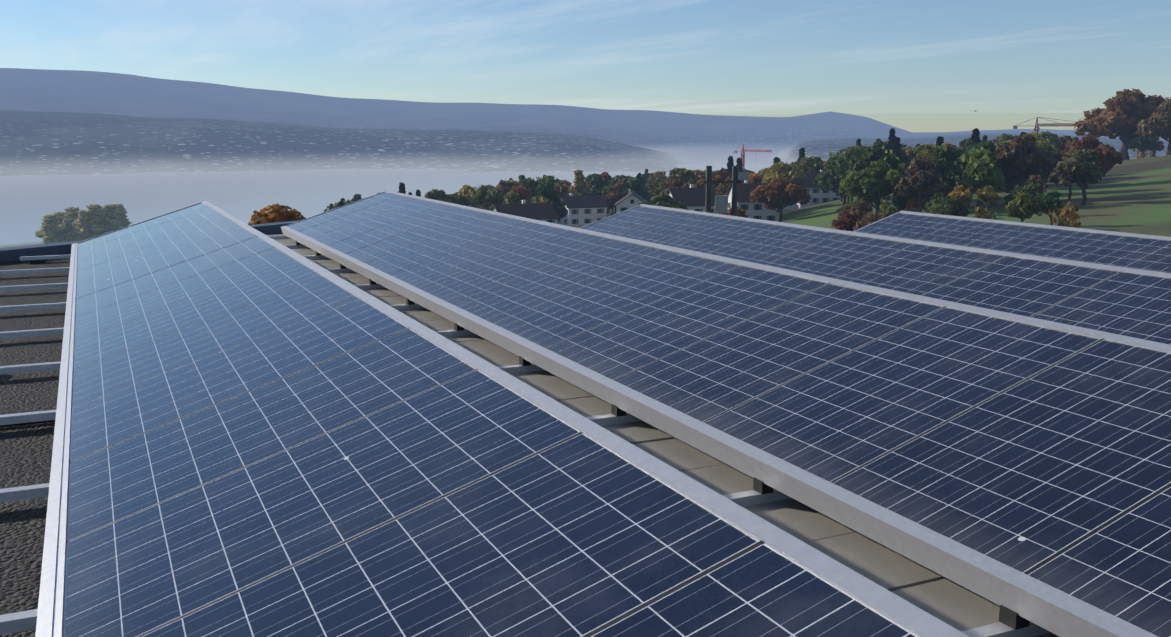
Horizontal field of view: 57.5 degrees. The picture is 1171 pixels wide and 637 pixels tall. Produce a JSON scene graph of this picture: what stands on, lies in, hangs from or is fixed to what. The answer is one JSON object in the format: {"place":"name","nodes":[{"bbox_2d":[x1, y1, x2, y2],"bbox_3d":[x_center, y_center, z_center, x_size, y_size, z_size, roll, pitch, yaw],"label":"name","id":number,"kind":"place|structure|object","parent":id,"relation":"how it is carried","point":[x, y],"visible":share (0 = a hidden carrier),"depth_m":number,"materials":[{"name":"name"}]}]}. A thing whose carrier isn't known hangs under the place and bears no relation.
{"place":"outdoors","nodes":[
{"label":"outdoors","id":0,"kind":"place"},
{"bbox_2d":[0,220,299,261],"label":"roof parapet","id":1,"kind":"structure","parent":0,"point":[9,254],"depth_m":14.34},
{"bbox_2d":[0,420,54,427],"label":"cable conduit","id":2,"kind":"object","parent":1,"relation":"on","point":[28,423],"depth_m":6.15,"materials":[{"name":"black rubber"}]},
{"bbox_2d":[0,235,1049,636],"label":"support rails","id":3,"kind":"object","parent":1,"relation":"on","point":[10,623],"visible":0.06,"depth_m":6.07,"materials":[{"name":"metal"}]},
{"bbox_2d":[35,201,968,636],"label":"solar panels","id":4,"kind":"object","parent":3,"relation":"on","point":[257,433],"visible":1,"depth_m":3.44,"materials":[{"name":"blue glass"}]},
{"bbox_2d":[281,190,1170,636],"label":"solar panels","id":5,"kind":"object","parent":3,"relation":"on","point":[1015,468],"visible":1,"depth_m":5.06,"materials":[{"name":"blue glass"}]},
{"bbox_2d":[581,204,1170,344],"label":"solar panels","id":6,"kind":"object","parent":3,"relation":"on","point":[1131,302],"visible":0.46,"depth_m":8.29,"materials":[{"name":"blue glass"}]},
{"bbox_2d":[853,211,1170,272],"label":"solar panels","id":7,"kind":"object","parent":3,"relation":"on","point":[1135,251],"visible":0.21,"depth_m":10.28,"materials":[{"name":"blue glass"}]},
{"bbox_2d":[267,234,1058,636],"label":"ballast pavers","id":8,"kind":"object","parent":1,"relation":"on","point":[949,602],"visible":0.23,"depth_m":4.71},
{"bbox_2d":[0,164,772,245],"bbox_3d":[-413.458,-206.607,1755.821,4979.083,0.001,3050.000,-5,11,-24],"label":"lake water","id":9,"kind":"structure","parent":0,"point":[28,203],"depth_m":1888.85,"materials":[{"name":"grey liquid"}]},
{"bbox_2d":[0,233,945,636],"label":"roof gravel","id":10,"kind":"structure","parent":0,"point":[26,455],"depth_m":6.07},
{"bbox_2d":[0,68,1170,247],"bbox_3d":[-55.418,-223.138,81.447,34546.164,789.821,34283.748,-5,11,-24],"label":"hilly terrain","id":11,"kind":"structure","parent":0,"point":[65,122],"depth_m":3579.26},
{"bbox_2d":[41,214,59,243],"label":"poplar tree","id":12,"kind":"object","parent":11,"relation":"on","point":[50,227],"visible":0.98,"depth_m":624.26,"materials":[{"name":"green plant"}]},
{"bbox_2d":[35,224,66,237],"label":"round tree","id":13,"kind":"object","parent":11,"relation":"on","point":[38,233],"visible":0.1,"depth_m":636.28,"materials":[{"name":"green plant"}]},
{"bbox_2d":[53,212,66,241],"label":"poplar tree","id":14,"kind":"object","parent":11,"relation":"on","point":[60,215],"visible":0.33,"depth_m":646.37,"materials":[{"name":"green plant"}]},
{"bbox_2d":[62,207,78,241],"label":"poplar tree","id":15,"kind":"object","parent":11,"relation":"on","point":[70,217],"visible":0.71,"depth_m":639.83,"materials":[{"name":"green plant"}]},
{"bbox_2d":[75,210,91,240],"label":"poplar tree","id":16,"kind":"object","parent":11,"relation":"on","point":[83,233],"visible":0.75,"depth_m":618.86,"materials":[{"name":"green plant"}]},
{"bbox_2d":[86,204,109,238],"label":"poplar tree","id":17,"kind":"object","parent":11,"relation":"on","point":[96,225],"visible":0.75,"depth_m":618.09,"materials":[{"name":"green plant"}]},
{"bbox_2d":[100,204,121,231],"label":"poplar tree","id":18,"kind":"object","parent":11,"relation":"on","point":[111,210],"visible":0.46,"depth_m":624.33,"materials":[{"name":"green plant"}]},
{"bbox_2d":[113,203,131,227],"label":"poplar tree","id":19,"kind":"object","parent":11,"relation":"on","point":[121,212],"visible":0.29,"depth_m":647.90,"materials":[{"name":"green plant"}]},
{"bbox_2d":[248,203,305,224],"bbox_3d":[-18.768,-1.493,66.912,12.259,11.599,11.934,-5,11,-28],"label":"tree","id":20,"kind":"object","parent":11,"relation":"on","point":[277,212],"depth_m":64.49,"materials":[{"name":"orange plant"}]},
{"bbox_2d":[424,189,462,204],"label":"round tree","id":21,"kind":"object","parent":11,"relation":"on","point":[436,194],"visible":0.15,"depth_m":290.55,"materials":[{"name":"green plant"}]},
{"bbox_2d":[457,184,479,204],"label":"round tree","id":22,"kind":"object","parent":11,"relation":"on","point":[466,190],"visible":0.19,"depth_m":332.47,"materials":[{"name":"yellow plant"}]},
{"bbox_2d":[469,184,503,209],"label":"sparse tree","id":23,"kind":"object","parent":11,"relation":"on","point":[491,194],"visible":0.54,"depth_m":278.50,"materials":[{"name":"green plant"}]},
{"bbox_2d":[493,180,511,198],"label":"round tree","id":24,"kind":"object","parent":11,"relation":"on","point":[503,188],"visible":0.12,"depth_m":318.60,"materials":[{"name":"brown plant"}]},
{"bbox_2d":[502,191,521,203],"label":"round tree","id":25,"kind":"object","parent":11,"relation":"on","point":[512,197],"visible":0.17,"depth_m":270.96,"materials":[{"name":"green plant"}]},
{"bbox_2d":[503,186,533,202],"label":"round tree","id":26,"kind":"object","parent":11,"relation":"on","point":[522,192],"visible":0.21,"depth_m":285.64,"materials":[{"name":"brown plant"}]},
{"bbox_2d":[489,200,559,223],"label":"house","id":27,"kind":"structure","parent":11,"relation":"on","point":[546,212],"depth_m":249.59,"materials":[{"name":"tile"}]},
{"bbox_2d":[519,177,538,195],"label":"round tree","id":28,"kind":"object","parent":11,"relation":"on","point":[529,184],"visible":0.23,"depth_m":317.72,"materials":[{"name":"green plant"}]},
{"bbox_2d":[529,181,559,208],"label":"round tree","id":29,"kind":"object","parent":11,"relation":"on","point":[544,189],"visible":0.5,"depth_m":275.75,"materials":[{"name":"green plant"}]},
{"bbox_2d":[534,174,561,196],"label":"sparse tree","id":30,"kind":"object","parent":11,"relation":"on","point":[548,179],"visible":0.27,"depth_m":325.63,"materials":[{"name":"green plant"}]},
{"bbox_2d":[531,188,567,219],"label":"round tree","id":31,"kind":"object","parent":11,"relation":"on","point":[561,210],"visible":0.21,"depth_m":276.69,"materials":[{"name":"green plant"}]},
{"bbox_2d":[554,184,568,195],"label":"round tree","id":32,"kind":"object","parent":11,"relation":"on","point":[562,192],"visible":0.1,"depth_m":335.78,"materials":[{"name":"brown plant"}]},
{"bbox_2d":[572,170,585,194],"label":"poplar tree","id":33,"kind":"object","parent":11,"relation":"on","point":[579,182],"visible":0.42,"depth_m":364.64,"materials":[{"name":"green plant"}]},
{"bbox_2d":[557,193,608,225],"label":"house","id":34,"kind":"structure","parent":11,"relation":"on","point":[584,210],"depth_m":312.24,"materials":[{"name":"paint"}]},
{"bbox_2d":[582,173,608,195],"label":"round tree","id":35,"kind":"object","parent":11,"relation":"on","point":[597,183],"visible":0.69,"depth_m":352.19,"materials":[{"name":"green plant"}]},
{"bbox_2d":[601,176,622,194],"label":"round tree","id":36,"kind":"object","parent":11,"relation":"on","point":[606,189],"visible":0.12,"depth_m":332.54,"materials":[{"name":"green plant"}]},
{"bbox_2d":[602,178,651,208],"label":"oak tree","id":37,"kind":"object","parent":11,"relation":"on","point":[611,197],"visible":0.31,"depth_m":325.42,"materials":[{"name":"brown plant"}]},
{"bbox_2d":[614,189,646,213],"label":"house","id":38,"kind":"structure","parent":11,"relation":"on","point":[632,199],"depth_m":293.36,"materials":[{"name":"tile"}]},
{"bbox_2d":[622,177,649,201],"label":"round tree","id":39,"kind":"object","parent":11,"relation":"on","point":[633,184],"visible":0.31,"depth_m":324.39,"materials":[{"name":"green plant"}]},
{"bbox_2d":[651,171,667,187],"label":"sparse tree","id":40,"kind":"object","parent":11,"relation":"on","point":[659,175],"visible":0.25,"depth_m":382.88,"materials":[{"name":"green plant"}]},
{"bbox_2d":[637,192,688,209],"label":"oak tree","id":41,"kind":"object","parent":11,"relation":"on","point":[662,199],"visible":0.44,"depth_m":230.51,"materials":[{"name":"green plant"}]},
{"bbox_2d":[653,168,683,187],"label":"round tree","id":42,"kind":"object","parent":11,"relation":"on","point":[672,172],"visible":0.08,"depth_m":342.99,"materials":[{"name":"green plant"}]},
{"bbox_2d":[658,174,689,191],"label":"round tree","id":43,"kind":"object","parent":11,"relation":"on","point":[664,184],"visible":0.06,"depth_m":311.73,"materials":[{"name":"green plant"}]},
{"bbox_2d":[664,178,688,193],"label":"round tree","id":44,"kind":"object","parent":11,"relation":"on","point":[677,183],"visible":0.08,"depth_m":266.37,"materials":[{"name":"brown plant"}]},
{"bbox_2d":[675,168,698,184],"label":"round tree","id":45,"kind":"object","parent":11,"relation":"on","point":[686,174],"visible":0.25,"depth_m":322.09,"materials":[{"name":"green plant"}]},
{"bbox_2d":[665,184,716,213],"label":"house","id":46,"kind":"structure","parent":11,"relation":"on","point":[692,198],"depth_m":252.00,"materials":[{"name":"tile"}]},
{"bbox_2d":[694,168,743,188],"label":"oak tree","id":47,"kind":"object","parent":11,"relation":"on","point":[721,175],"visible":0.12,"depth_m":282.98,"materials":[{"name":"brown plant"}]},
{"bbox_2d":[714,183,728,214],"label":"oak tree","id":48,"kind":"object","parent":11,"relation":"on","point":[721,190],"visible":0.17,"depth_m":278.99,"materials":[{"name":"green plant"}]},
{"bbox_2d":[703,166,748,216],"bbox_3d":[4.858,0.930,35.340,2.124,11.852,0.282,0,10,0],"label":"measuring mast","id":49,"kind":"object","parent":11,"relation":"on","point":[721,203],"visible":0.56,"depth_m":34.39,"materials":[{"name":"grey metal"}]},
{"bbox_2d":[726,180,777,220],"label":"house","id":50,"kind":"structure","parent":11,"relation":"on","point":[753,209],"depth_m":264.90,"materials":[{"name":"paint"}]},
{"bbox_2d":[733,144,771,168],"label":"tower crane","id":51,"kind":"object","parent":11,"relation":"on","point":[743,150],"visible":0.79,"depth_m":976.82,"materials":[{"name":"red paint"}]},
{"bbox_2d":[748,172,761,182],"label":"round tree","id":52,"kind":"object","parent":11,"relation":"on","point":[752,176],"visible":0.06,"depth_m":305.44,"materials":[{"name":"brown plant"}]},
{"bbox_2d":[750,175,811,221],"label":"oak tree","id":53,"kind":"object","parent":11,"relation":"on","point":[774,193],"visible":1,"depth_m":250.26,"materials":[{"name":"brown plant"}]},
{"bbox_2d":[761,161,807,214],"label":"round tree","id":54,"kind":"object","parent":11,"relation":"on","point":[798,176],"visible":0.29,"depth_m":284.17,"materials":[{"name":"yellow plant"}]},
{"bbox_2d":[791,156,823,172],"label":"round tree","id":55,"kind":"object","parent":11,"relation":"on","point":[807,165],"visible":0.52,"depth_m":328.92,"materials":[{"name":"green plant"}]},
{"bbox_2d":[785,170,840,209],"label":"house","id":56,"kind":"structure","parent":11,"relation":"on","point":[818,196],"depth_m":314.79,"materials":[{"name":"paint"}]},
{"bbox_2d":[813,153,845,206],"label":"oak tree","id":57,"kind":"object","parent":11,"relation":"on","point":[828,178],"visible":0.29,"depth_m":260.17,"materials":[{"name":"green plant"}]},
{"bbox_2d":[828,146,849,161],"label":"sparse tree","id":58,"kind":"object","parent":11,"relation":"on","point":[832,155],"visible":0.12,"depth_m":335.75,"materials":[{"name":"green plant"}]},
{"bbox_2d":[834,153,855,202],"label":"sparse tree","id":59,"kind":"object","parent":11,"relation":"on","point":[840,170],"visible":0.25,"depth_m":242.74,"materials":[{"name":"green plant"}]},
{"bbox_2d":[831,212,861,231],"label":"bush","id":60,"kind":"object","parent":11,"relation":"on","point":[845,222],"visible":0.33,"depth_m":131.60,"materials":[{"name":"brown plant"}]},
{"bbox_2d":[836,146,863,175],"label":"round tree","id":61,"kind":"object","parent":11,"relation":"on","point":[859,150],"visible":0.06,"depth_m":250.03,"materials":[{"name":"green plant"}]},
{"bbox_2d":[838,200,873,221],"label":"bush","id":62,"kind":"object","parent":11,"relation":"on","point":[860,209],"visible":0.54,"depth_m":163.33,"materials":[{"name":"brown plant"}]},
{"bbox_2d":[851,210,885,230],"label":"bush","id":63,"kind":"object","parent":11,"relation":"on","point":[863,222],"visible":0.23,"depth_m":125.36,"materials":[{"name":"brown plant"}]},
{"bbox_2d":[838,159,904,220],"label":"oak tree","id":64,"kind":"object","parent":11,"relation":"on","point":[872,181],"visible":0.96,"depth_m":199.44,"materials":[{"name":"green plant"}]},
{"bbox_2d":[845,145,898,214],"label":"round tree","id":65,"kind":"object","parent":11,"relation":"on","point":[871,153],"visible":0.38,"depth_m":211.32,"materials":[{"name":"green plant"}]},
{"bbox_2d":[873,141,907,197],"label":"round tree","id":66,"kind":"object","parent":11,"relation":"on","point":[880,144],"visible":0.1,"depth_m":278.61,"materials":[{"name":"green plant"}]},
{"bbox_2d":[888,128,895,149],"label":"conifer tree","id":67,"kind":"object","parent":11,"relation":"on","point":[891,137],"visible":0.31,"depth_m":316.02,"materials":[{"name":"green plant"}]},
{"bbox_2d":[883,206,900,217],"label":"bush","id":68,"kind":"object","parent":11,"relation":"on","point":[890,210],"visible":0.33,"depth_m":164.13,"materials":[{"name":"green plant"}]},
{"bbox_2d":[892,137,902,197],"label":"conifer tree","id":69,"kind":"object","parent":11,"relation":"on","point":[896,146],"visible":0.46,"depth_m":275.83,"materials":[{"name":"green plant"}]},
{"bbox_2d":[892,196,907,210],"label":"bush","id":70,"kind":"object","parent":11,"relation":"on","point":[899,203],"visible":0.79,"depth_m":198.14,"materials":[{"name":"green plant"}]},
{"bbox_2d":[905,195,924,210],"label":"round tree","id":71,"kind":"object","parent":11,"relation":"on","point":[912,201],"visible":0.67,"depth_m":195.45,"materials":[{"name":"brown plant"}]},
{"bbox_2d":[903,144,928,169],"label":"round tree","id":72,"kind":"object","parent":11,"relation":"on","point":[913,151],"visible":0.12,"depth_m":277.81,"materials":[{"name":"green plant"}]},
{"bbox_2d":[890,155,946,212],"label":"round tree","id":73,"kind":"object","parent":11,"relation":"on","point":[921,180],"visible":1,"depth_m":191.95,"materials":[{"name":"brown plant"}]},
{"bbox_2d":[904,144,935,211],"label":"round tree","id":74,"kind":"object","parent":11,"relation":"on","point":[926,151],"visible":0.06,"depth_m":208.81,"materials":[{"name":"green plant"}]},
{"bbox_2d":[925,203,942,213],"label":"bush","id":75,"kind":"object","parent":11,"relation":"on","point":[934,208],"visible":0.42,"depth_m":153.09,"materials":[{"name":"green plant"}]},
{"bbox_2d":[925,196,946,211],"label":"bush","id":76,"kind":"object","parent":11,"relation":"on","point":[943,207],"visible":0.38,"depth_m":164.64,"materials":[{"name":"green plant"}]},
{"bbox_2d":[924,193,953,210],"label":"round tree","id":77,"kind":"object","parent":11,"relation":"on","point":[930,203],"visible":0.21,"depth_m":176.21,"materials":[{"name":"green plant"}]},
{"bbox_2d":[929,143,965,186],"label":"round tree","id":78,"kind":"object","parent":11,"relation":"on","point":[943,158],"visible":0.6,"depth_m":198.30,"materials":[{"name":"green plant"}]},
{"bbox_2d":[942,176,953,195],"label":"round tree","id":79,"kind":"object","parent":11,"relation":"on","point":[949,189],"visible":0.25,"depth_m":196.84,"materials":[{"name":"green plant"}]},
{"bbox_2d":[938,198,969,216],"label":"bush","id":80,"kind":"object","parent":11,"relation":"on","point":[954,207],"visible":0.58,"depth_m":147.45,"materials":[{"name":"green plant"}]},
{"bbox_2d":[948,185,972,206],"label":"round tree","id":81,"kind":"object","parent":11,"relation":"on","point":[962,194],"visible":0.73,"depth_m":181.71,"materials":[{"name":"orange plant"}]},
{"bbox_2d":[968,128,979,193],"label":"conifer tree","id":82,"kind":"object","parent":11,"relation":"on","point":[975,137],"visible":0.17,"depth_m":249.38,"materials":[{"name":"green plant"}]},
{"bbox_2d":[955,150,1000,212],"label":"sparse tree","id":83,"kind":"object","parent":11,"relation":"on","point":[981,171],"visible":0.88,"depth_m":188.25,"materials":[{"name":"green plant"}]},
{"bbox_2d":[954,139,1012,206],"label":"oak tree","id":84,"kind":"object","parent":11,"relation":"on","point":[986,144],"visible":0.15,"depth_m":203.91,"materials":[{"name":"green plant"}]},
{"bbox_2d":[972,206,995,219],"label":"bush","id":85,"kind":"object","parent":11,"relation":"on","point":[982,214],"visible":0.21,"depth_m":120.33,"materials":[{"name":"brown plant"}]},
{"bbox_2d":[964,147,1005,206],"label":"round tree","id":86,"kind":"object","parent":11,"relation":"on","point":[996,182],"visible":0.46,"depth_m":188.87,"materials":[{"name":"green plant"}]},
{"bbox_2d":[977,185,999,209],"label":"round tree","id":87,"kind":"object","parent":11,"relation":"on","point":[987,195],"visible":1,"depth_m":181.87,"materials":[{"name":"green plant"}]},
{"bbox_2d":[1004,190,1017,204],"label":"round tree","id":88,"kind":"object","parent":11,"relation":"on","point":[1010,196],"visible":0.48,"depth_m":180.82,"materials":[{"name":"green plant"}]},
{"bbox_2d":[1005,192,1042,221],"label":"round tree","id":89,"kind":"object","parent":11,"relation":"on","point":[1023,206],"visible":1,"depth_m":143.15,"materials":[{"name":"green plant"}]},
{"bbox_2d":[992,135,1056,192],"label":"round tree","id":90,"kind":"object","parent":11,"relation":"on","point":[1025,156],"visible":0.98,"depth_m":199.84,"materials":[{"name":"brown plant"}]},
{"bbox_2d":[1017,181,1040,217],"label":"sparse tree","id":91,"kind":"object","parent":11,"relation":"on","point":[1031,188],"visible":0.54,"depth_m":168.47,"materials":[{"name":"green plant"}]},
{"bbox_2d":[1025,175,1047,195],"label":"sparse tree","id":92,"kind":"object","parent":11,"relation":"on","point":[1040,182],"visible":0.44,"depth_m":190.76,"materials":[{"name":"brown plant"}]},
{"bbox_2d":[1032,129,1051,183],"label":"sparse tree","id":93,"kind":"object","parent":11,"relation":"on","point":[1038,143],"visible":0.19,"depth_m":252.20,"materials":[{"name":"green plant"}]},
{"bbox_2d":[1013,117,1078,139],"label":"tower crane","id":94,"kind":"object","parent":11,"relation":"on","point":[1052,124],"visible":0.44,"depth_m":777.68,"materials":[{"name":"red paint"}]},
{"bbox_2d":[1036,131,1057,141],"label":"round tree","id":95,"kind":"object","parent":11,"relation":"on","point":[1046,136],"visible":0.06,"depth_m":323.31,"materials":[{"name":"green plant"}]},
{"bbox_2d":[1037,144,1063,194],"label":"round tree","id":96,"kind":"object","parent":11,"relation":"on","point":[1058,156],"visible":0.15,"depth_m":216.08,"materials":[{"name":"green plant"}]},
{"bbox_2d":[1036,191,1065,224],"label":"round tree","id":97,"kind":"object","parent":11,"relation":"on","point":[1049,200],"visible":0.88,"depth_m":147.67,"materials":[{"name":"green plant"}]},
{"bbox_2d":[1049,149,1076,199],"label":"round tree","id":98,"kind":"object","parent":11,"relation":"on","point":[1051,175],"visible":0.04,"depth_m":203.62,"materials":[{"name":"green plant"}]},
{"bbox_2d":[1052,135,1079,152],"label":"round tree","id":99,"kind":"object","parent":11,"relation":"on","point":[1063,142],"visible":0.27,"depth_m":318.32,"materials":[{"name":"brown plant"}]},
{"bbox_2d":[1048,201,1084,227],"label":"bush","id":100,"kind":"object","parent":11,"relation":"on","point":[1071,213],"visible":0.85,"depth_m":118.71,"materials":[{"name":"brown plant"}]},
{"bbox_2d":[1053,149,1103,204],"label":"round tree","id":101,"kind":"object","parent":11,"relation":"on","point":[1078,167],"visible":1,"depth_m":185.48,"materials":[{"name":"green plant"}]},
{"bbox_2d":[1061,133,1122,187],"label":"oak tree","id":102,"kind":"object","parent":11,"relation":"on","point":[1109,158],"visible":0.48,"depth_m":227.63,"materials":[{"name":"brown plant"}]},
{"bbox_2d":[1072,88,1167,159],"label":"oak tree","id":103,"kind":"object","parent":11,"relation":"on","point":[1123,113],"visible":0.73,"depth_m":352.64,"materials":[{"name":"brown plant"}]},
{"bbox_2d":[1128,132,1159,157],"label":"oak tree","id":104,"kind":"object","parent":11,"relation":"on","point":[1146,143],"visible":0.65,"depth_m":373.79,"materials":[{"name":"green plant"}]},
{"bbox_2d":[1136,97,1170,154],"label":"oak tree","id":105,"kind":"object","parent":11,"relation":"on","point":[1158,123],"visible":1,"depth_m":337.72,"materials":[{"name":"brown plant"}]},
{"bbox_2d":[0,0,1170,131],"label":"sky","id":106,"kind":"structure","parent":0,"point":[909,65],"materials":[{"name":"blue"}]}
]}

